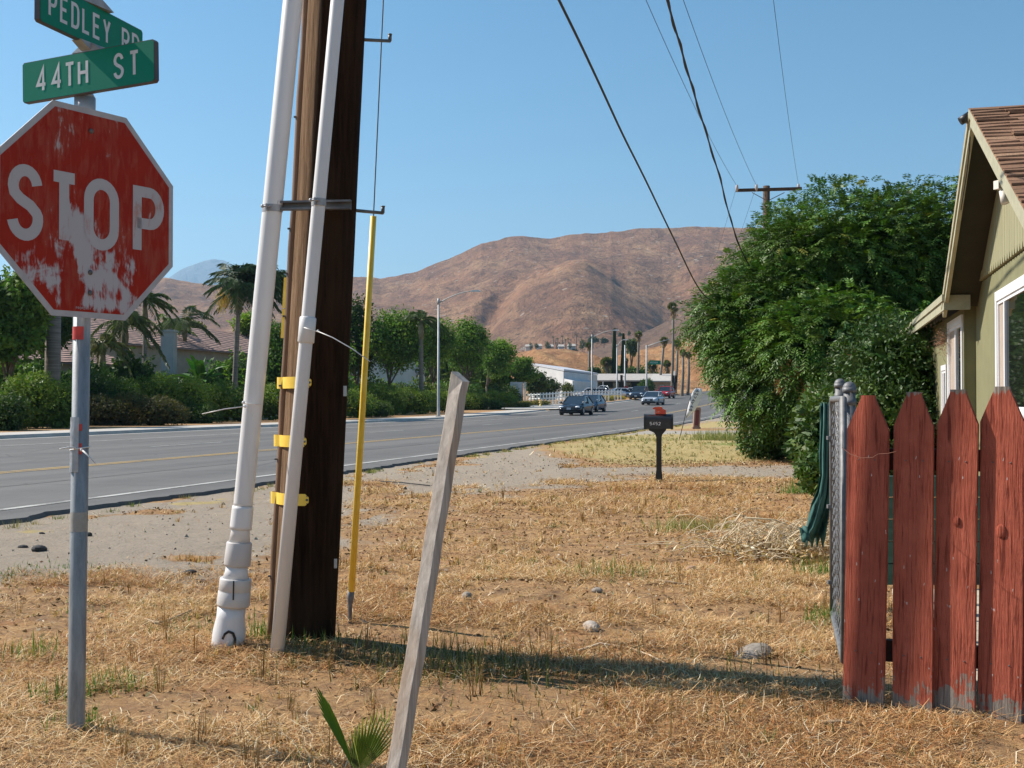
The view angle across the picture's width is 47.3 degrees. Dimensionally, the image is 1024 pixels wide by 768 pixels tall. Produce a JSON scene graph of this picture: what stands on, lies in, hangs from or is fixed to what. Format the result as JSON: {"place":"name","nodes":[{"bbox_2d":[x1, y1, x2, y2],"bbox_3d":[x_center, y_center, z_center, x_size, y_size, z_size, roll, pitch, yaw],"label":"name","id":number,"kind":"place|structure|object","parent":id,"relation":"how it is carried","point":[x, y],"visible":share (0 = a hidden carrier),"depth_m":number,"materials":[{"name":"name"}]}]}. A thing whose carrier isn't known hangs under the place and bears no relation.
{"place":"outdoors","nodes":[
{"label":"outdoors","id":0,"kind":"place"},
{"bbox_2d":[169,259,232,284],"bbox_3d":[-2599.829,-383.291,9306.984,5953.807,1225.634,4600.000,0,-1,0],"label":"peak","id":1,"kind":"structure","parent":0,"point":[200,272],"depth_m":9185.68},
{"bbox_2d":[0,410,531,434],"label":"sidewalk","id":2,"kind":"structure","parent":0,"point":[114,429],"depth_m":50.02,"materials":[{"name":"concrete"}]},
{"bbox_2d":[436,290,480,416],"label":"street lamp","id":3,"kind":"object","parent":2,"relation":"on","point":[438,367],"visible":0.91,"depth_m":80.03,"materials":[{"name":"metal"}]},
{"bbox_2d":[0,391,754,524],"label":"road","id":4,"kind":"structure","parent":0,"point":[23,457],"depth_m":27.26,"materials":[{"name":"grey asphalt"}]},
{"bbox_2d":[0,409,545,439],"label":"kerb","id":5,"kind":"structure","parent":4,"relation":"on","point":[40,435],"depth_m":46.16,"materials":[{"name":"concrete"}]},
{"bbox_2d":[3,403,713,472],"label":"line","id":6,"kind":"object","parent":4,"relation":"on","point":[270,449],"visible":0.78,"depth_m":25.11,"materials":[{"name":"paint"}]},
{"bbox_2d":[0,413,723,509],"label":"edge line","id":7,"kind":"object","parent":4,"relation":"on","point":[263,475],"visible":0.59,"depth_m":16.39,"materials":[{"name":"white paint"}]},
{"bbox_2d":[559,396,593,414],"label":"black sedan","id":8,"kind":"object","parent":4,"relation":"on","point":[571,405],"visible":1,"depth_m":87.99,"materials":[{"name":"paint"}]},
{"bbox_2d":[583,395,606,411],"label":"blue sedan","id":9,"kind":"object","parent":4,"relation":"on","point":[599,401],"visible":0.39,"depth_m":99.63,"materials":[{"name":"blue paint"}]},
{"bbox_2d":[629,386,649,399],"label":"dark suv","id":10,"kind":"object","parent":4,"relation":"on","point":[636,392],"visible":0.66,"depth_m":149.03,"materials":[{"name":"paint"}]},
{"bbox_2d":[641,391,664,404],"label":"silver sedan","id":11,"kind":"object","parent":4,"relation":"on","point":[654,397],"visible":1,"depth_m":122.92,"materials":[{"name":"paint"}]},
{"bbox_2d":[134,226,807,352],"bbox_3d":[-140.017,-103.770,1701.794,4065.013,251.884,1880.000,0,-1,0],"label":"mountain","id":12,"kind":"structure","parent":0,"point":[584,286],"depth_m":1349.84,"materials":[{"name":"brown soil"}]},
{"bbox_2d":[0,389,1023,767],"bbox_3d":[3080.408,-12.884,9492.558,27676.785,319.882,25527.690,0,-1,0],"label":"ground","id":13,"kind":"structure","parent":0,"point":[166,539],"depth_m":6.94,"materials":[{"name":"beige soil"}]},
{"bbox_2d":[0,391,34,430],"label":"shrub","id":14,"kind":"object","parent":13,"relation":"on","point":[13,414],"visible":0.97,"depth_m":44.04,"materials":[{"name":"green plant"}]},
{"bbox_2d":[0,264,55,393],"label":"tree","id":15,"kind":"object","parent":13,"relation":"on","point":[24,313],"visible":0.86,"depth_m":49.78,"materials":[{"name":"green plant"}]},
{"bbox_2d":[0,369,71,428],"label":"shrub","id":16,"kind":"object","parent":13,"relation":"on","point":[51,403],"visible":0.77,"depth_m":47.55,"materials":[{"name":"green plant"}]},
{"bbox_2d":[16,353,71,392],"bbox_3d":[-22.202,0.715,55.289,3.407,4.364,3.147,0,-1,0],"label":"shrub","id":17,"kind":"object","parent":13,"relation":"on","point":[40,365],"visible":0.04,"depth_m":54.87,"materials":[{"name":"green plant"}]},
{"bbox_2d":[44,314,60,425],"bbox_3d":[-20.440,-1.002,52.022,0.720,6.402,0.720,0,-1,0],"label":"palm tree","id":18,"kind":"object","parent":13,"relation":"on","point":[53,354],"visible":0.26,"depth_m":51.75,"materials":[{"name":"grey plant"}]},
{"bbox_2d":[33,316,72,358],"bbox_3d":[-21.971,-0.983,55.388,2.975,6.473,2.619,0,-1,0],"label":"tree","id":19,"kind":"object","parent":13,"relation":"on","point":[66,327],"visible":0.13,"depth_m":55.08,"materials":[{"name":"green plant"}]},
{"bbox_2d":[16,341,115,376],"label":"house","id":20,"kind":"structure","parent":13,"relation":"on","point":[66,359],"depth_m":64.00,"materials":[{"name":"beige paint"}]},
{"bbox_2d":[0,0,172,735],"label":"stop sign","id":21,"kind":"object","parent":13,"relation":"on","point":[86,211],"visible":1,"depth_m":4.24,"materials":[{"name":"metal"}]},
{"bbox_2d":[64,359,119,393],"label":"shrub","id":22,"kind":"object","parent":13,"relation":"on","point":[94,365],"visible":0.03,"depth_m":58.39,"materials":[{"name":"green plant"}]},
{"bbox_2d":[70,333,134,376],"bbox_3d":[-20.892,-0.150,60.007,3.212,4.943,3.459,0,-1,0],"label":"feather palm","id":23,"kind":"object","parent":13,"relation":"on","point":[102,346],"visible":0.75,"depth_m":59.69,"materials":[{"name":"green plant"}]},
{"bbox_2d":[61,366,144,424],"bbox_3d":[-19.604,0.877,55.611,4.420,3.569,3.345,0,-1,0],"label":"shrub","id":24,"kind":"object","parent":13,"relation":"on","point":[110,389],"visible":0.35,"depth_m":55.29,"materials":[{"name":"green plant"}]},
{"bbox_2d":[90,311,169,369],"bbox_3d":[-20.476,-0.846,61.555,4.038,6.382,4.325,-1,-1,40],"label":"feather palm","id":25,"kind":"object","parent":13,"relation":"on","point":[134,319],"visible":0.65,"depth_m":61.32,"materials":[{"name":"green plant"}]},
{"bbox_2d":[108,346,160,394],"bbox_3d":[-20.421,0.501,61.856,3.956,5.490,3.042,0,-1,0],"label":"shrub","id":26,"kind":"object","parent":13,"relation":"on","point":[137,366],"visible":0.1,"depth_m":61.41,"materials":[{"name":"green plant"}]},
{"bbox_2d":[89,391,193,425],"bbox_3d":[-17.582,1.373,53.830,5.698,2.154,3.132,0,-1,0],"label":"shrub","id":27,"kind":"object","parent":13,"relation":"on","point":[151,411],"visible":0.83,"depth_m":53.27,"materials":[{"name":"green plant"}]},
{"bbox_2d":[69,318,248,376],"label":"house","id":28,"kind":"structure","parent":13,"relation":"on","point":[176,349],"depth_m":81.58,"materials":[{"name":"beige paint"}]},
{"bbox_2d":[138,291,180,363],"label":"feather palm","id":29,"kind":"object","parent":13,"relation":"on","point":[152,299],"visible":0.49,"depth_m":65.94,"materials":[{"name":"green plant"}]},
{"bbox_2d":[118,369,214,422],"bbox_3d":[-17.843,1.028,60.106,5.106,3.579,3.760,0,-1,0],"label":"shrub","id":30,"kind":"object","parent":13,"relation":"on","point":[184,393],"visible":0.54,"depth_m":59.59,"materials":[{"name":"green plant"}]},
{"bbox_2d":[150,305,220,345],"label":"feather palm","id":31,"kind":"object","parent":13,"relation":"on","point":[183,325],"visible":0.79,"depth_m":83.86,"materials":[{"name":"green plant"}]},
{"bbox_2d":[169,401,223,423],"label":"shrub","id":32,"kind":"object","parent":13,"relation":"on","point":[197,411],"visible":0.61,"depth_m":58.58,"materials":[{"name":"green plant"}]},
{"bbox_2d":[172,355,224,391],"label":"banana plant","id":33,"kind":"object","parent":13,"relation":"on","point":[198,368],"visible":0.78,"depth_m":68.42,"materials":[{"name":"green plant"}]},
{"bbox_2d":[175,368,226,395],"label":"shrub","id":34,"kind":"object","parent":13,"relation":"on","point":[212,379],"visible":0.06,"depth_m":69.59,"materials":[{"name":"green plant"}]},
{"bbox_2d":[195,379,244,421],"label":"shrub","id":35,"kind":"object","parent":13,"relation":"on","point":[223,399],"visible":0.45,"depth_m":63.90,"materials":[{"name":"green plant"}]},
{"bbox_2d":[205,347,269,391],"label":"shrub","id":36,"kind":"object","parent":13,"relation":"on","point":[226,371],"visible":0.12,"depth_m":75.70,"materials":[{"name":"green plant"}]},
{"bbox_2d":[201,262,282,395],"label":"feather palm","id":37,"kind":"object","parent":13,"relation":"on","point":[238,281],"visible":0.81,"depth_m":71.48,"materials":[{"name":"green plant"}]},
{"bbox_2d":[213,264,286,315],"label":"feather palm","id":38,"kind":"object","parent":13,"relation":"on","point":[280,276],"visible":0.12,"depth_m":73.97,"materials":[{"name":"green plant"}]},
{"bbox_2d":[227,309,275,336],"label":"tree","id":39,"kind":"object","parent":13,"relation":"on","point":[245,322],"visible":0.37,"depth_m":98.82,"materials":[{"name":"green plant"}]},
{"bbox_2d":[234,382,279,419],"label":"shrub","id":40,"kind":"object","parent":13,"relation":"on","point":[270,405],"visible":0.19,"depth_m":68.73,"materials":[{"name":"green plant"}]},
{"bbox_2d":[246,344,281,394],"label":"shrub","id":41,"kind":"object","parent":13,"relation":"on","point":[273,380],"visible":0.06,"depth_m":79.10,"materials":[{"name":"green plant"}]},
{"bbox_2d":[266,320,283,382],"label":"tree","id":42,"kind":"object","parent":13,"relation":"on","point":[276,340],"visible":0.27,"depth_m":78.79,"materials":[{"name":"green plant"}]},
{"bbox_2d":[202,0,391,657],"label":"utility pole","id":43,"kind":"object","parent":13,"relation":"on","point":[309,437],"visible":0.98,"depth_m":5.61,"materials":[{"name":"brown wood"}]},
{"bbox_2d":[347,0,383,623],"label":"guy wire","id":44,"kind":"object","parent":43,"relation":"attached to","point":[357,492],"visible":0.91,"depth_m":6.17,"materials":[{"name":"yellow plastic"}]},
{"bbox_2d":[313,688,393,767],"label":"palm seedling","id":45,"kind":"object","parent":13,"relation":"on","point":[369,746],"visible":0.97,"depth_m":3.44,"materials":[{"name":"green plant"}]},
{"bbox_2d":[346,388,379,417],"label":"shrub","id":46,"kind":"object","parent":13,"relation":"on","point":[353,405],"visible":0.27,"depth_m":76.60,"materials":[{"name":"green plant"}]},
{"bbox_2d":[349,293,378,389],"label":"tree","id":47,"kind":"object","parent":13,"relation":"on","point":[357,313],"visible":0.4,"depth_m":93.19,"materials":[{"name":"green plant"}]},
{"bbox_2d":[346,396,394,416],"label":"shrub","id":48,"kind":"object","parent":13,"relation":"on","point":[384,408],"visible":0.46,"depth_m":80.47,"materials":[{"name":"green plant"}]},
{"bbox_2d":[356,381,407,414],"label":"shrub","id":49,"kind":"object","parent":13,"relation":"on","point":[393,399],"visible":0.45,"depth_m":86.60,"materials":[{"name":"green plant"}]},
{"bbox_2d":[349,356,424,388],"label":"house","id":50,"kind":"structure","parent":13,"relation":"on","point":[407,375],"depth_m":117.02,"materials":[{"name":"tile"}]},
{"bbox_2d":[359,303,435,393],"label":"tree","id":51,"kind":"object","parent":13,"relation":"on","point":[390,352],"visible":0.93,"depth_m":92.69,"materials":[{"name":"green plant"}]},
{"bbox_2d":[1,455,797,584],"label":"gravel chips","id":52,"kind":"object","parent":13,"relation":"on","point":[255,538],"visible":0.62,"depth_m":16.07,"materials":[{"name":"stone"}]},
{"bbox_2d":[382,385,436,414],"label":"shrub","id":53,"kind":"object","parent":13,"relation":"on","point":[421,403],"visible":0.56,"depth_m":89.49,"materials":[{"name":"green plant"}]},
{"bbox_2d":[392,375,446,395],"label":"shrub","id":54,"kind":"object","parent":13,"relation":"on","point":[431,387],"visible":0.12,"depth_m":104.57,"materials":[{"name":"green plant"}]},
{"bbox_2d":[395,310,450,393],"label":"feather palm","id":55,"kind":"object","parent":13,"relation":"on","point":[422,314],"visible":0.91,"depth_m":91.89,"materials":[{"name":"green plant"}]},
{"bbox_2d":[386,371,469,767],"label":"wooden stake","id":56,"kind":"object","parent":13,"relation":"on","point":[422,609],"visible":1,"depth_m":2.96,"materials":[{"name":"grey wood"}]},
{"bbox_2d":[412,388,447,411],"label":"shrub","id":57,"kind":"object","parent":13,"relation":"on","point":[443,399],"visible":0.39,"depth_m":96.02,"materials":[{"name":"green plant"}]},
{"bbox_2d":[414,315,459,385],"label":"tree","id":58,"kind":"object","parent":13,"relation":"on","point":[447,344],"visible":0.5,"depth_m":107.53,"materials":[{"name":"green plant"}]},
{"bbox_2d":[3,425,892,767],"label":"dry weeds","id":59,"kind":"object","parent":13,"relation":"on","point":[159,681],"visible":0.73,"depth_m":5.04,"materials":[{"name":"plant"}]},
{"bbox_2d":[425,354,488,385],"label":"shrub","id":60,"kind":"object","parent":13,"relation":"on","point":[445,374],"visible":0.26,"depth_m":126.22,"materials":[{"name":"green plant"}]},
{"bbox_2d":[440,380,487,397],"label":"shrub","id":61,"kind":"object","parent":13,"relation":"on","point":[470,387],"visible":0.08,"depth_m":115.29,"materials":[{"name":"green plant"}]},
{"bbox_2d":[445,315,494,390],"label":"tree","id":62,"kind":"object","parent":13,"relation":"on","point":[473,344],"visible":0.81,"depth_m":114.77,"materials":[{"name":"green plant"}]},
{"bbox_2d":[464,391,486,409],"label":"shrub","id":63,"kind":"object","parent":13,"relation":"on","point":[469,397],"visible":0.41,"depth_m":104.87,"materials":[{"name":"green plant"}]},
{"bbox_2d":[464,397,505,409],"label":"shrub","id":64,"kind":"object","parent":13,"relation":"on","point":[493,405],"visible":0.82,"depth_m":105.30,"materials":[{"name":"green plant"}]},
{"bbox_2d":[472,364,514,390],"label":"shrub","id":65,"kind":"object","parent":13,"relation":"on","point":[482,380],"visible":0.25,"depth_m":130.63,"materials":[{"name":"green plant"}]},
{"bbox_2d":[471,388,518,404],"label":"shrub","id":66,"kind":"object","parent":13,"relation":"on","point":[496,396],"visible":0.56,"depth_m":113.56,"materials":[{"name":"green plant"}]},
{"bbox_2d":[479,337,519,391],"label":"tree","id":67,"kind":"object","parent":13,"relation":"on","point":[500,357],"visible":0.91,"depth_m":120.80,"materials":[{"name":"green plant"}]},
{"bbox_2d":[479,382,522,401],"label":"shrub","id":68,"kind":"object","parent":13,"relation":"on","point":[514,390],"visible":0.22,"depth_m":128.06,"materials":[{"name":"green plant"}]},
{"bbox_2d":[1,428,1010,763],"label":"green weeds","id":69,"kind":"object","parent":13,"relation":"on","point":[719,436],"visible":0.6,"depth_m":5.34,"materials":[{"name":"green plant"}]},
{"bbox_2d":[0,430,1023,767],"bbox_3d":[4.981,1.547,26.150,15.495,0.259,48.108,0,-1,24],"label":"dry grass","id":70,"kind":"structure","parent":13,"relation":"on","point":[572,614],"depth_m":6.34,"materials":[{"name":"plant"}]},
{"bbox_2d":[509,354,541,382],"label":"tree","id":71,"kind":"object","parent":13,"relation":"on","point":[524,371],"visible":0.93,"depth_m":130.66,"materials":[{"name":"green plant"}]},
{"bbox_2d":[523,371,549,399],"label":"bushy tree","id":72,"kind":"object","parent":13,"relation":"on","point":[536,386],"visible":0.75,"depth_m":135.59,"materials":[{"name":"green plant"}]},
{"bbox_2d":[531,376,563,400],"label":"bushy tree","id":73,"kind":"object","parent":13,"relation":"on","point":[554,385],"visible":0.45,"depth_m":141.31,"materials":[{"name":"green plant"}]},
{"bbox_2d":[532,363,597,399],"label":"warehouse","id":74,"kind":"structure","parent":13,"relation":"on","point":[579,380],"depth_m":155.69,"materials":[{"name":"white metal"}]},
{"bbox_2d":[527,389,621,403],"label":"rail fence","id":75,"kind":"object","parent":13,"relation":"on","point":[565,396],"visible":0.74,"depth_m":125.85,"materials":[{"name":"white paint"}]},
{"bbox_2d":[611,328,616,373],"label":"cypress","id":76,"kind":"object","parent":13,"relation":"on","point":[613,365],"visible":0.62,"depth_m":204.77,"materials":[{"name":"green plant"}]},
{"bbox_2d":[585,363,659,373],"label":"hedge","id":77,"kind":"object","parent":13,"relation":"on","point":[631,370],"visible":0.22,"depth_m":207.43,"materials":[{"name":"green plant"}]},
{"bbox_2d":[594,374,652,389],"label":"long house","id":78,"kind":"structure","parent":13,"relation":"on","point":[609,380],"depth_m":190.51,"materials":[{"name":"beige brick"}]},
{"bbox_2d":[625,338,636,365],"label":"palm tree","id":79,"kind":"object","parent":13,"relation":"on","point":[631,345],"visible":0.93,"depth_m":224.66,"materials":[{"name":"green plant"}]},
{"bbox_2d":[644,414,672,480],"bbox_3d":[2.241,0.971,17.871,0.440,1.027,0.188,0,-1,10],"label":"mailbox","id":80,"kind":"object","parent":13,"relation":"on","point":[658,425],"visible":1,"depth_m":17.82,"materials":[{"name":"black paint"}]},
{"bbox_2d":[651,374,670,390],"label":"beige house","id":81,"kind":"structure","parent":13,"relation":"on","point":[659,381],"depth_m":186.03,"materials":[{"name":"paint"}]},
{"bbox_2d":[667,301,678,385],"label":"fan palm","id":82,"kind":"object","parent":13,"relation":"on","point":[672,308],"visible":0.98,"depth_m":181.94,"materials":[{"name":"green plant"}]},
{"bbox_2d":[679,387,701,439],"bbox_3d":[5.560,0.925,36.401,0.744,1.674,0.089,0,-1,0],"label":"feather flag","id":83,"kind":"object","parent":13,"relation":"on","point":[694,399],"visible":0.99,"depth_m":36.41,"materials":[{"name":"white fabric"}]},
{"bbox_2d":[611,506,829,565],"bbox_3d":[2.110,1.232,9.174,2.664,0.469,1.430,0,-1,0],"label":"brush pile","id":84,"kind":"object","parent":13,"relation":"on","point":[795,546],"visible":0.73,"depth_m":9.07,"materials":[{"name":"plant"}]},
{"bbox_2d":[734,643,771,658],"bbox_3d":[1.149,1.283,5.568,0.221,0.063,0.144,-13,19,-40],"label":"stone","id":85,"kind":"object","parent":13,"relation":"on","point":[749,649],"visible":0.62,"depth_m":5.53,"materials":[{"name":"grey stone"}]},
{"bbox_2d":[734,422,797,461],"bbox_3d":[5.713,1.189,24.458,2.062,1.241,2.032,0,-1,0],"label":"shrub","id":86,"kind":"object","parent":13,"relation":"on","point":[757,452],"visible":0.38,"depth_m":24.55,"materials":[{"name":"green plant"}]},
{"bbox_2d":[735,184,801,226],"bbox_3d":[9.416,-2.597,42.941,2.386,9.516,0.537,0,-1,7],"label":"utility pole","id":87,"kind":"object","parent":13,"relation":"on","point":[766,189],"visible":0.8,"depth_m":42.96,"materials":[{"name":"brown wood"}]},
{"bbox_2d":[666,170,958,449],"bbox_3d":[7.695,-1.582,26.085,7.461,6.892,9.360,-1,-1,39],"label":"tree","id":88,"kind":"object","parent":13,"relation":"on","point":[767,343],"visible":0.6,"depth_m":24.70,"materials":[{"name":"green plant"}]},
{"bbox_2d":[781,372,862,536],"bbox_3d":[2.807,0.640,10.311,0.814,1.523,1.888,0,-1,21],"label":"privet shrub","id":89,"kind":"object","parent":13,"relation":"on","point":[805,448],"visible":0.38,"depth_m":10.06,"materials":[{"name":"green plant"}]},
{"bbox_2d":[834,379,845,599],"bbox_3d":[1.964,0.687,6.990,0.072,1.440,0.070,0,-1,0],"label":"fence post","id":90,"kind":"object","parent":13,"relation":"on","point":[839,384],"visible":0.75,"depth_m":6.97,"materials":[{"name":"metal"}]},
{"bbox_2d":[799,402,828,547],"bbox_3d":[1.770,0.530,6.701,0.212,0.853,0.224,1,-1,-38],"label":"green cloth","id":91,"kind":"object","parent":90,"relation":"hanging from","point":[815,527],"visible":0.96,"depth_m":6.69,"materials":[{"name":"green fabric"}]},
{"bbox_2d":[842,382,856,427],"bbox_3d":[1.704,0.689,5.890,0.072,1.403,0.070,0,-1,0],"label":"fence post","id":92,"kind":"object","parent":13,"relation":"on","point":[849,390],"visible":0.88,"depth_m":5.87,"materials":[{"name":"metal"}]},
{"bbox_2d":[826,396,846,663],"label":"chain link gate","id":93,"kind":"structure","parent":92,"relation":"attached to","point":[841,436],"depth_m":5.78,"materials":[{"name":"metal"}]},
{"bbox_2d":[823,308,941,475],"bbox_3d":[5.684,0.418,17.510,2.083,3.203,3.086,-1,-1,35],"label":"side shrub","id":94,"kind":"object","parent":13,"relation":"on","point":[893,368],"visible":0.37,"depth_m":17.19,"materials":[{"name":"green plant"}]},
{"bbox_2d":[843,386,1023,723],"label":"picket fence","id":95,"kind":"object","parent":13,"relation":"on","point":[932,651],"visible":0.94,"depth_m":4.53,"materials":[{"name":"red paint"}]},
{"bbox_2d":[887,476,979,584],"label":"green board wall","id":96,"kind":"structure","parent":13,"relation":"on","point":[890,555],"depth_m":7.46,"materials":[{"name":"wood"}]},
{"bbox_2d":[900,105,1023,475],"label":"green house","id":97,"kind":"structure","parent":13,"relation":"on","point":[977,306],"depth_m":11.75,"materials":[{"name":"green paint"}]},
{"bbox_2d":[941,364,946,412],"bbox_3d":[5.754,0.179,15.546,0.035,0.860,0.640,0,-1,15],"label":"window","id":98,"kind":"structure","parent":97,"relation":"in","point":[944,367],"depth_m":15.58,"materials":[{"name":"white plastic"}]},
{"bbox_2d":[947,314,963,398],"bbox_3d":[5.423,-0.116,14.293,0.035,1.360,1.590,0,-1,15],"label":"window","id":99,"kind":"structure","parent":97,"relation":"in","point":[954,341],"depth_m":14.20,"materials":[{"name":"white plastic"}]},
{"bbox_2d":[995,275,1023,417],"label":"window","id":100,"kind":"structure","parent":97,"relation":"in","point":[1009,300],"depth_m":10.86,"materials":[{"name":"white plastic"}]},
{"bbox_2d":[0,0,1023,279],"label":"sky","id":101,"kind":"structure","parent":0,"point":[495,123],"materials":[{"name":"blue"}]},
{"bbox_2d":[502,404,561,408],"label":"driveway","id":102,"kind":"structure","parent":0,"point":[552,406],"depth_m":111.83,"materials":[{"name":"concrete"}]},
{"bbox_2d":[428,337,713,389],"bbox_3d":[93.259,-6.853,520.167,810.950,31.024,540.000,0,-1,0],"label":"grass hill","id":103,"kind":"structure","parent":0,"point":[573,359],"depth_m":425.70,"materials":[{"name":"brown plant"}]},
{"bbox_2d":[558,0,712,300],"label":"service cable","id":104,"kind":"object","parent":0,"point":[586,56],"visible":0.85,"depth_m":13.26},
{"bbox_2d":[585,303,714,357],"bbox_3d":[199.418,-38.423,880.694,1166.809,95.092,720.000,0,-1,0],"label":"brown slope","id":105,"kind":"structure","parent":0,"point":[653,335],"depth_m":825.37,"materials":[{"name":"brown soil"}]},
{"bbox_2d":[666,0,763,282],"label":"service cable","id":106,"kind":"object","parent":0,"point":[684,62],"visible":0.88,"depth_m":15.66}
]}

